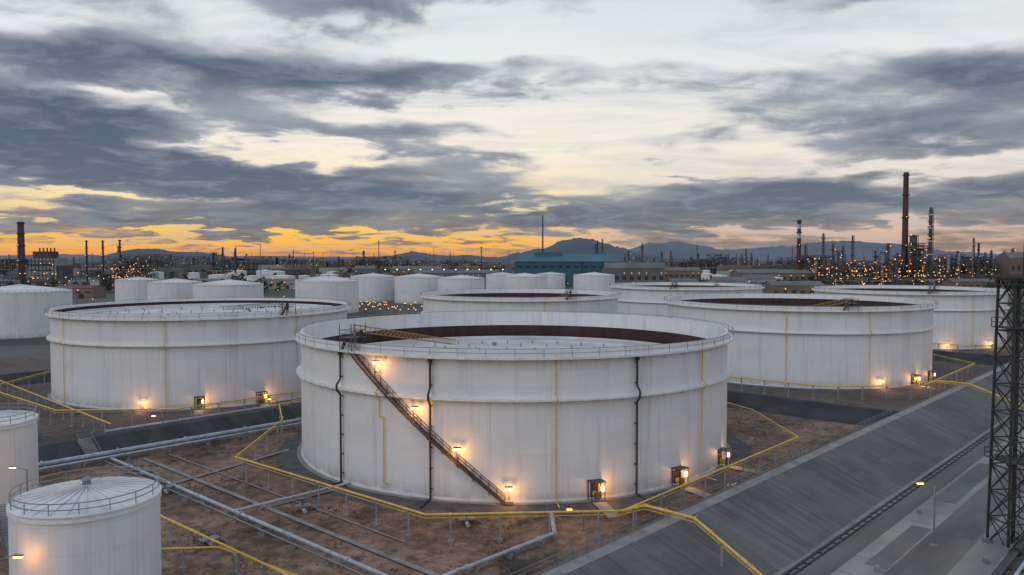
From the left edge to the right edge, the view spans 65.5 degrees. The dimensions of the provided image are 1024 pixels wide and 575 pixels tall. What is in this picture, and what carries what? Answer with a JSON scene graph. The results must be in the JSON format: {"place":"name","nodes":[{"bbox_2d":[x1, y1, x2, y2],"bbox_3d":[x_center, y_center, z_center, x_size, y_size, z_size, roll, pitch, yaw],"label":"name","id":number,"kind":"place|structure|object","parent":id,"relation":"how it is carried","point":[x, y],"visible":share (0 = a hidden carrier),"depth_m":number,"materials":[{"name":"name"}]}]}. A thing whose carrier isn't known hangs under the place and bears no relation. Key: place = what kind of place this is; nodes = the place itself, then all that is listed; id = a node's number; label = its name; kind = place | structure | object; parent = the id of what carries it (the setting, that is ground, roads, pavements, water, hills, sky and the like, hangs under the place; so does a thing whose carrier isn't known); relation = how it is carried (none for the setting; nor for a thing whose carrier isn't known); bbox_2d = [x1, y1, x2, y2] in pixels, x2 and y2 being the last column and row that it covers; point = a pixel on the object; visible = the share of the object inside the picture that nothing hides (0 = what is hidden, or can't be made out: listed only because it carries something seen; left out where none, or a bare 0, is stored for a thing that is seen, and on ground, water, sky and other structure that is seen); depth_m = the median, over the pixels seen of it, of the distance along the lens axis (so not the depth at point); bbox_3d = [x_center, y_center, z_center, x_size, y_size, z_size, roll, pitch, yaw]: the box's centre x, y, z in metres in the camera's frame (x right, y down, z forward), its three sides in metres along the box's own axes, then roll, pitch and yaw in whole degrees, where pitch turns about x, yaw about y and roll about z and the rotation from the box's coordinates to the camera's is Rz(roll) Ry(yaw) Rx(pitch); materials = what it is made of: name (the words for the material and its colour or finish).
{"place":"outdoors","nodes":[
{"label":"outdoors","id":0,"kind":"place"},
{"bbox_2d":[0,277,114,287],"bbox_3d":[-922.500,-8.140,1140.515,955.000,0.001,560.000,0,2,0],"label":"water","id":1,"kind":"structure","parent":0,"point":[94,280],"depth_m":1204.89,"materials":[{"name":"grey liquid"}]},
{"bbox_2d":[54,285,105,298],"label":"warehouse","id":2,"kind":"structure","parent":0,"point":[87,291],"depth_m":680.94,"materials":[{"name":"metal"}]},
{"bbox_2d":[68,248,247,260],"bbox_3d":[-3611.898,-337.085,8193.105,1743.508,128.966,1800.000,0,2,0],"label":"hills","id":3,"kind":"structure","parent":0,"point":[133,253],"depth_m":7749.22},
{"bbox_2d":[0,254,369,259],"bbox_3d":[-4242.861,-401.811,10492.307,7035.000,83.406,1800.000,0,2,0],"label":"hills","id":4,"kind":"structure","parent":0,"point":[71,256],"depth_m":10059.07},
{"bbox_2d":[256,278,302,288],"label":"warehouse","id":5,"kind":"structure","parent":0,"point":[289,283],"depth_m":890.64,"materials":[{"name":"metal"}]},
{"bbox_2d":[143,449,439,574],"bbox_3d":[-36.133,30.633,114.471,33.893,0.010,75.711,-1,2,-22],"label":"pipes","id":6,"kind":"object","parent":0,"point":[414,566],"depth_m":112.22,"materials":[{"name":"metal"}]},
{"bbox_2d":[358,251,484,260],"bbox_3d":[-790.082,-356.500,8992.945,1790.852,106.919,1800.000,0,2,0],"label":"hills","id":7,"kind":"structure","parent":0,"point":[414,255],"depth_m":8459.40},
{"bbox_2d":[0,334,1023,574],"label":"earth ground of tank yard","id":8,"kind":"structure","parent":0,"point":[429,545],"depth_m":109.07,"materials":[{"name":"soil"}]},
{"bbox_2d":[0,369,50,386],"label":"earth bund","id":9,"kind":"structure","parent":8,"relation":"on","point":[7,377],"depth_m":221.69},
{"bbox_2d":[0,380,110,433],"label":"yellow fire water pipeline","id":10,"kind":"object","parent":8,"relation":"on","point":[63,417],"visible":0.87,"depth_m":175.49,"materials":[{"name":"paint"}]},
{"bbox_2d":[0,466,161,574],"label":"cone roof tank","id":11,"kind":"object","parent":8,"relation":"on","point":[86,525],"visible":0.98,"depth_m":70.14,"materials":[{"name":"metal"}]},
{"bbox_2d":[0,371,300,426],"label":"yellow fire water pipeline","id":12,"kind":"object","parent":8,"relation":"on","point":[71,410],"visible":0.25,"depth_m":170.53,"materials":[{"name":"paint"}]},
{"bbox_2d":[38,403,301,467],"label":"earth bund","id":13,"kind":"structure","parent":8,"relation":"on","point":[49,451],"depth_m":151.15,"materials":[{"name":"concrete"}]},
{"bbox_2d":[38,417,301,468],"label":"grey product pipeline","id":14,"kind":"object","parent":8,"relation":"on","point":[136,448],"visible":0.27,"depth_m":143.88,"materials":[{"name":"blue paint"}]},
{"bbox_2d":[39,422,301,470],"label":"grey product pipeline","id":15,"kind":"object","parent":8,"relation":"on","point":[144,450],"visible":0.62,"depth_m":142.83,"materials":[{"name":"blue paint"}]},
{"bbox_2d":[31,297,350,415],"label":"oil storage tank","id":16,"kind":"object","parent":8,"relation":"on","point":[154,354],"visible":0.94,"depth_m":185.03,"materials":[{"name":"metal"}]},
{"bbox_2d":[105,401,301,432],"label":"grey product pipeline","id":17,"kind":"object","parent":8,"relation":"on","point":[185,419],"visible":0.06,"depth_m":168.65,"materials":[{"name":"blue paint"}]},
{"bbox_2d":[197,526,228,546],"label":"valve platform","id":18,"kind":"structure","parent":8,"relation":"on","point":[208,541],"depth_m":97.10,"materials":[{"name":"metal"}]},
{"bbox_2d":[161,515,288,574],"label":"yellow fire water pipeline","id":19,"kind":"object","parent":8,"relation":"on","point":[213,563],"visible":0.76,"depth_m":90.77,"materials":[{"name":"paint"}]},
{"bbox_2d":[161,546,296,574],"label":"yellow fire water pipeline","id":20,"kind":"object","parent":8,"relation":"on","point":[185,568],"visible":0.73,"depth_m":89.27,"materials":[{"name":"paint"}]},
{"bbox_2d":[102,459,364,574],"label":"grey product pipeline","id":21,"kind":"object","parent":8,"relation":"on","point":[293,546],"visible":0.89,"depth_m":101.41,"materials":[{"name":"metal"}]},
{"bbox_2d":[108,457,387,574],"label":"grey product pipeline","id":22,"kind":"object","parent":8,"relation":"on","point":[291,536],"visible":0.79,"depth_m":102.12,"materials":[{"name":"blue paint"}]},
{"bbox_2d":[235,481,350,510],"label":"grey product pipeline","id":23,"kind":"object","parent":8,"relation":"on","point":[259,505],"visible":0.73,"depth_m":113.84,"materials":[{"name":"blue paint"}]},
{"bbox_2d":[293,495,318,513],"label":"valve platform","id":24,"kind":"structure","parent":8,"relation":"on","point":[302,505],"depth_m":110.13,"materials":[{"name":"metal"}]},
{"bbox_2d":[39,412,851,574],"bbox_3d":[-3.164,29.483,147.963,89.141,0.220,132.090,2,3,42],"label":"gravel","id":25,"kind":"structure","parent":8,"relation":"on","point":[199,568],"depth_m":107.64,"materials":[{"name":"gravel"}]},
{"bbox_2d":[56,413,854,574],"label":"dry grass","id":26,"kind":"structure","parent":8,"relation":"on","point":[241,559],"depth_m":108.37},
{"bbox_2d":[457,508,483,527],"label":"valve platform","id":27,"kind":"structure","parent":8,"relation":"on","point":[465,521],"depth_m":104.33,"materials":[{"name":"metal"}]},
{"bbox_2d":[442,513,556,574],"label":"grey product pipeline","id":28,"kind":"object","parent":8,"relation":"on","point":[507,552],"visible":0.98,"depth_m":92.77,"materials":[{"name":"blue paint"}]},
{"bbox_2d":[234,399,798,542],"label":"yellow fire water pipeline","id":29,"kind":"object","parent":8,"relation":"on","point":[408,535],"visible":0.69,"depth_m":110.71,"materials":[{"name":"paint"}]},
{"bbox_2d":[275,310,761,517],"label":"oil storage tank","id":30,"kind":"object","parent":8,"relation":"on","point":[508,411],"visible":0.99,"depth_m":117.03,"materials":[{"name":"metal"}]},
{"bbox_2d":[664,293,952,392],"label":"oil storage tank","id":31,"kind":"object","parent":8,"relation":"on","point":[822,339],"visible":0.84,"depth_m":213.78,"materials":[{"name":"metal"}]},
{"bbox_2d":[0,260,1023,357],"bbox_3d":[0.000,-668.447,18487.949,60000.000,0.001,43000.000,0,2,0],"label":"ground","id":32,"kind":"structure","parent":0,"point":[9,348],"depth_m":548.25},
{"bbox_2d":[0,403,38,525],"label":"cone roof tank","id":33,"kind":"object","parent":32,"relation":"on","point":[18,438],"visible":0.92,"depth_m":107.14,"materials":[{"name":"metal"}]},
{"bbox_2d":[16,222,25,279],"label":"chimney stack","id":34,"kind":"object","parent":32,"relation":"on","point":[21,261],"visible":0.97,"depth_m":1095.33,"materials":[{"name":"concrete"}]},
{"bbox_2d":[0,283,72,339],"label":"cone roof tank","id":35,"kind":"object","parent":32,"relation":"on","point":[22,307],"visible":0.94,"depth_m":347.35,"materials":[{"name":"metal"}]},
{"bbox_2d":[0,272,89,285],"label":"refinery unit","id":36,"kind":"object","parent":32,"relation":"on","point":[67,281],"visible":0.32,"depth_m":810.64,"materials":[{"name":"metal"}]},
{"bbox_2d":[29,248,72,280],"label":"power station building","id":37,"kind":"structure","parent":32,"relation":"on","point":[44,265],"depth_m":1065.31,"materials":[{"name":"metal"}]},
{"bbox_2d":[0,254,175,273],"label":"refinery unit","id":38,"kind":"object","parent":32,"relation":"on","point":[8,265],"visible":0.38,"depth_m":1696.83,"materials":[{"name":"metal"}]},
{"bbox_2d":[76,431,102,461],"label":"concrete steps","id":39,"kind":"structure","parent":32,"relation":"on","point":[87,446],"depth_m":139.98,"materials":[{"name":"concrete"}]},
{"bbox_2d":[100,246,157,281],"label":"refinery unit","id":40,"kind":"object","parent":32,"relation":"on","point":[116,274],"visible":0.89,"depth_m":1151.12,"materials":[{"name":"metal"}]},
{"bbox_2d":[115,276,159,301],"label":"cone roof tank","id":41,"kind":"object","parent":32,"relation":"on","point":[130,289],"visible":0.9,"depth_m":528.01,"materials":[{"name":"metal"}]},
{"bbox_2d":[147,277,202,299],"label":"cone roof tank","id":42,"kind":"object","parent":32,"relation":"on","point":[174,288],"visible":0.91,"depth_m":473.99,"materials":[{"name":"metal"}]},
{"bbox_2d":[106,253,249,268],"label":"refinery unit","id":43,"kind":"object","parent":32,"relation":"on","point":[199,258],"visible":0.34,"depth_m":2306.15,"materials":[{"name":"metal"}]},
{"bbox_2d":[208,252,243,274],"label":"refinery unit","id":44,"kind":"object","parent":32,"relation":"on","point":[214,270],"visible":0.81,"depth_m":1489.94,"materials":[{"name":"metal"}]},
{"bbox_2d":[192,278,263,298],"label":"cone roof tank","id":45,"kind":"object","parent":32,"relation":"on","point":[228,288],"visible":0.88,"depth_m":437.62,"materials":[{"name":"metal"}]},
{"bbox_2d":[188,251,393,271],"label":"refinery unit","id":46,"kind":"object","parent":32,"relation":"on","point":[277,260],"visible":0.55,"depth_m":1880.92,"materials":[{"name":"metal"}]},
{"bbox_2d":[298,276,360,313],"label":"cone roof tank","id":47,"kind":"object","parent":32,"relation":"on","point":[334,288],"visible":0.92,"depth_m":497.61,"materials":[{"name":"metal"}]},
{"bbox_2d":[354,266,377,274],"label":"warehouse","id":48,"kind":"structure","parent":32,"relation":"on","point":[359,270],"depth_m":1185.07,"materials":[{"name":"metal"}]},
{"bbox_2d":[350,272,394,301],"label":"cone roof tank","id":49,"kind":"object","parent":32,"relation":"on","point":[374,287],"visible":0.97,"depth_m":624.88,"materials":[{"name":"metal"}]},
{"bbox_2d":[392,266,443,275],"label":"warehouse","id":50,"kind":"structure","parent":32,"relation":"on","point":[402,270],"depth_m":1130.17,"materials":[{"name":"metal"}]},
{"bbox_2d":[393,273,443,303],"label":"cone roof tank","id":51,"kind":"object","parent":32,"relation":"on","point":[409,288],"visible":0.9,"depth_m":601.46,"materials":[{"name":"metal"}]},
{"bbox_2d":[342,256,501,269],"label":"refinery unit","id":52,"kind":"object","parent":32,"relation":"on","point":[451,266],"visible":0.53,"depth_m":1981.99,"materials":[{"name":"metal"}]},
{"bbox_2d":[413,270,498,283],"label":"warehouse","id":53,"kind":"structure","parent":32,"relation":"on","point":[475,273],"depth_m":1031.97,"materials":[{"name":"metal"}]},
{"bbox_2d":[438,274,484,290],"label":"cone roof tank","id":54,"kind":"object","parent":32,"relation":"on","point":[461,282],"visible":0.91,"depth_m":566.24,"materials":[{"name":"metal"}]},
{"bbox_2d":[0,245,996,279],"bbox_3d":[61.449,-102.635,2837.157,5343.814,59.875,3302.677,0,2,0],"label":"distant industrial district","id":55,"kind":"object","parent":32,"relation":"on","point":[293,270],"visible":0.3,"depth_m":1612.00,"materials":[{"name":"grey"}]},
{"bbox_2d":[486,272,515,288],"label":"cone roof tank","id":56,"kind":"object","parent":32,"relation":"on","point":[493,280],"visible":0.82,"depth_m":688.57,"materials":[{"name":"metal"}]},
{"bbox_2d":[0,266,1023,294],"bbox_3d":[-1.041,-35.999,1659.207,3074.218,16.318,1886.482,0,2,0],"label":"distant trees","id":57,"kind":"object","parent":32,"relation":"on","point":[108,283],"visible":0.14,"depth_m":850.35,"materials":[{"name":"green plant"}]},
{"bbox_2d":[420,288,620,313],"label":"oil storage tank","id":58,"kind":"object","parent":32,"relation":"on","point":[537,300],"visible":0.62,"depth_m":267.51,"materials":[{"name":"metal"}]},
{"bbox_2d":[501,272,546,288],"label":"cone roof tank","id":59,"kind":"object","parent":32,"relation":"on","point":[524,280],"visible":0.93,"depth_m":624.91,"materials":[{"name":"metal"}]},
{"bbox_2d":[536,271,564,288],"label":"cone roof tank","id":60,"kind":"object","parent":32,"relation":"on","point":[555,280],"visible":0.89,"depth_m":708.47,"materials":[{"name":"metal"}]},
{"bbox_2d":[514,252,620,285],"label":"blue warehouse hall","id":61,"kind":"structure","parent":32,"relation":"on","point":[569,265],"depth_m":969.96,"materials":[{"name":"metal"}]},
{"bbox_2d":[573,271,614,291],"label":"cone roof tank","id":62,"kind":"object","parent":32,"relation":"on","point":[594,281],"visible":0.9,"depth_m":665.51,"materials":[{"name":"metal"}]},
{"bbox_2d":[667,278,698,281],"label":"warehouse","id":63,"kind":"structure","parent":32,"relation":"on","point":[682,280],"depth_m":757.09,"materials":[{"name":"metal"}]},
{"bbox_2d":[665,267,701,281],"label":"warehouse","id":64,"kind":"structure","parent":32,"relation":"on","point":[680,272],"depth_m":1085.11,"materials":[{"name":"metal"}]},
{"bbox_2d":[609,282,764,317],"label":"oil storage tank","id":65,"kind":"object","parent":32,"relation":"on","point":[640,299],"visible":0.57,"depth_m":356.13,"materials":[{"name":"metal"}]},
{"bbox_2d":[624,248,757,272],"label":"refinery unit","id":66,"kind":"object","parent":32,"relation":"on","point":[704,264],"visible":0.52,"depth_m":1790.08,"materials":[{"name":"metal"}]},
{"bbox_2d":[741,275,775,284],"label":"warehouse","id":67,"kind":"structure","parent":32,"relation":"on","point":[758,279],"depth_m":790.35,"materials":[{"name":"metal"}]},
{"bbox_2d":[694,253,836,270],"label":"refinery unit","id":68,"kind":"object","parent":32,"relation":"on","point":[794,257],"visible":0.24,"depth_m":2085.60,"materials":[{"name":"metal"}]},
{"bbox_2d":[730,269,811,280],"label":"warehouse","id":69,"kind":"structure","parent":32,"relation":"on","point":[793,274],"depth_m":981.64,"materials":[{"name":"metal"}]},
{"bbox_2d":[531,355,1023,574],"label":"concrete bund","id":70,"kind":"structure","parent":32,"relation":"on","point":[774,520],"depth_m":108.86,"materials":[{"name":"concrete"}]},
{"bbox_2d":[509,409,891,574],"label":"bund handrail","id":71,"kind":"object","parent":70,"relation":"on","point":[688,500],"visible":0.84,"depth_m":100.50,"materials":[{"name":"metal"}]},
{"bbox_2d":[796,220,801,269],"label":"chimney stack","id":72,"kind":"object","parent":32,"relation":"on","point":[798,261],"visible":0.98,"depth_m":996.64,"materials":[{"name":"metal"}]},
{"bbox_2d":[727,390,899,425],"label":"earth bund","id":73,"kind":"structure","parent":32,"relation":"on","point":[826,411],"depth_m":176.24,"materials":[{"name":"concrete"}]},
{"bbox_2d":[730,354,974,400],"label":"yellow fire water pipeline","id":74,"kind":"object","parent":32,"relation":"on","point":[910,386],"visible":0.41,"depth_m":203.15,"materials":[{"name":"paint"}]},
{"bbox_2d":[813,254,892,285],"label":"refinery unit","id":75,"kind":"object","parent":32,"relation":"on","point":[823,268],"visible":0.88,"depth_m":957.05,"materials":[{"name":"metal"}]},
{"bbox_2d":[835,261,926,282],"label":"refinery unit","id":76,"kind":"object","parent":32,"relation":"on","point":[875,267],"visible":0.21,"depth_m":1069.97,"materials":[{"name":"metal"}]},
{"bbox_2d":[901,172,909,276],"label":"chimney stack","id":77,"kind":"object","parent":32,"relation":"on","point":[905,194],"visible":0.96,"depth_m":954.97,"materials":[{"name":"metal"}]},
{"bbox_2d":[877,251,942,285],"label":"refinery unit","id":78,"kind":"object","parent":32,"relation":"on","point":[897,270],"visible":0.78,"depth_m":931.40,"materials":[{"name":"metal"}]},
{"bbox_2d":[811,284,1011,351],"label":"oil storage tank","id":79,"kind":"object","parent":32,"relation":"on","point":[962,316],"visible":0.54,"depth_m":302.72,"materials":[{"name":"metal"}]},
{"bbox_2d":[904,235,927,277],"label":"distillation column","id":80,"kind":"structure","parent":32,"relation":"on","point":[913,245],"depth_m":944.94,"materials":[{"name":"metal"}]},
{"bbox_2d":[927,207,933,277],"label":"column","id":81,"kind":"structure","parent":32,"relation":"on","point":[930,227],"depth_m":966.88,"materials":[{"name":"metal"}]},
{"bbox_2d":[876,250,1005,271],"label":"refinery unit","id":82,"kind":"object","parent":32,"relation":"on","point":[897,253],"visible":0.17,"depth_m":1502.09,"materials":[{"name":"metal"}]},
{"bbox_2d":[922,256,963,283],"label":"refinery unit","id":83,"kind":"object","parent":32,"relation":"on","point":[942,268],"visible":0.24,"depth_m":1034.37,"materials":[{"name":"metal"}]},
{"bbox_2d":[932,350,1010,365],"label":"earth bund","id":84,"kind":"structure","parent":32,"relation":"on","point":[981,359],"depth_m":265.00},
{"bbox_2d":[942,279,1003,288],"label":"warehouse","id":85,"kind":"structure","parent":32,"relation":"on","point":[963,282],"depth_m":790.50,"materials":[{"name":"metal"}]},
{"bbox_2d":[922,380,1023,415],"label":"yellow fire water pipeline","id":86,"kind":"object","parent":32,"relation":"on","point":[954,384],"visible":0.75,"depth_m":188.61,"materials":[{"name":"paint"}]},
{"bbox_2d":[935,248,1013,280],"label":"refinery unit","id":87,"kind":"object","parent":32,"relation":"on","point":[969,272],"visible":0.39,"depth_m":1113.57,"materials":[{"name":"metal"}]},
{"bbox_2d":[933,329,1023,354],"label":"yellow fire water pipeline","id":88,"kind":"object","parent":32,"relation":"on","point":[975,346],"visible":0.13,"depth_m":286.30,"materials":[{"name":"paint"}]},
{"bbox_2d":[981,274,1023,553],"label":"steel lattice tower","id":89,"kind":"structure","parent":32,"relation":"on","point":[1014,460],"depth_m":97.04,"materials":[{"name":"metal"}]},
{"bbox_2d":[996,252,1023,282],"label":"warehouse","id":90,"kind":"structure","parent":32,"relation":"on","point":[1010,263],"depth_m":1090.05,"materials":[{"name":"metal"}]},
{"bbox_2d":[0,0,1023,256],"label":"sky","id":91,"kind":"structure","parent":0,"point":[336,128],"materials":[{"name":"grey"}]},
{"bbox_2d":[467,238,685,261],"bbox_3d":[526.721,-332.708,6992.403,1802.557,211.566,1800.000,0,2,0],"label":"hills","id":92,"kind":"structure","parent":0,"point":[578,246],"depth_m":6508.86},
{"bbox_2d":[602,262,664,282],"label":"warehouse","id":93,"kind":"structure","parent":0,"point":[632,272],"depth_m":807.16,"materials":[{"name":"metal"}]},
{"bbox_2d":[622,503,762,574],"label":"yellow fire water pipeline","id":94,"kind":"object","parent":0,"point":[632,510],"visible":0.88,"depth_m":90.49,"materials":[{"name":"paint"}]},
{"bbox_2d":[710,277,746,283],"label":"warehouse","id":95,"kind":"structure","parent":0,"point":[742,280],"depth_m":713.66,"materials":[{"name":"metal"}]},
{"bbox_2d":[762,281,824,293],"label":"warehouse","id":96,"kind":"structure","parent":0,"point":[788,287],"depth_m":628.63,"materials":[{"name":"metal"}]},
{"bbox_2d":[629,240,999,259],"bbox_3d":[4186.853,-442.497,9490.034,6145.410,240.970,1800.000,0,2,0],"label":"hills","id":97,"kind":"structure","parent":0,"point":[679,250],"depth_m":8985.76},
{"bbox_2d":[773,407,1023,574],"bbox_3d":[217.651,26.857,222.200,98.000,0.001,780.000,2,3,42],"label":"concrete ground","id":98,"kind":"structure","parent":0,"point":[825,540],"depth_m":109.31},
{"bbox_2d":[783,411,1020,574],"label":"drain channel","id":99,"kind":"object","parent":98,"relation":"on","point":[829,548],"visible":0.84,"depth_m":110.46,"materials":[{"name":"concrete"}]},
{"bbox_2d":[993,537,1023,574],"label":"black pipeline","id":100,"kind":"object","parent":98,"relation":"on","point":[1011,558],"visible":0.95,"depth_m":90.02,"materials":[{"name":"metal"}]},
{"bbox_2d":[795,416,1023,574],"bbox_3d":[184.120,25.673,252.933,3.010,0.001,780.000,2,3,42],"label":"road shoulder","id":101,"kind":"object","parent":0,"point":[837,555],"depth_m":108.84},
{"bbox_2d":[830,428,1023,574],"bbox_3d":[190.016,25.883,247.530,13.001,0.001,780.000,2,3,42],"label":"road","id":102,"kind":"structure","parent":0,"point":[970,562],"depth_m":100.31,"materials":[{"name":"concrete"}]},
{"bbox_2d":[777,409,1023,574],"bbox_3d":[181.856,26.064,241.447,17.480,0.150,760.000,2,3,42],"label":"kerb","id":103,"kind":"structure","parent":102,"relation":"on","point":[1000,561],"depth_m":105.19,"materials":[{"name":"concrete"}]},
{"bbox_2d":[829,425,1023,574],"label":"road expansion joint","id":104,"kind":"object","parent":102,"relation":"on","point":[907,514],"visible":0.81,"depth_m":107.17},
{"bbox_2d":[865,463,1023,574],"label":"road patch","id":105,"kind":"object","parent":102,"relation":"on","point":[893,551],"visible":0.83,"depth_m":102.09,"materials":[{"name":"concrete"}]},
{"bbox_2d":[883,451,1023,574],"bbox_3d":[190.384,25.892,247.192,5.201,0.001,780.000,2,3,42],"label":"road lane","id":106,"kind":"structure","parent":102,"relation":"on","point":[948,554],"depth_m":99.59,"materials":[{"name":"asphalt"}]},
{"bbox_2d":[916,482,937,547],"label":"street lamp","id":107,"kind":"object","parent":106,"relation":"on","point":[933,545],"visible":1,"depth_m":96.83,"materials":[{"name":"metal"}]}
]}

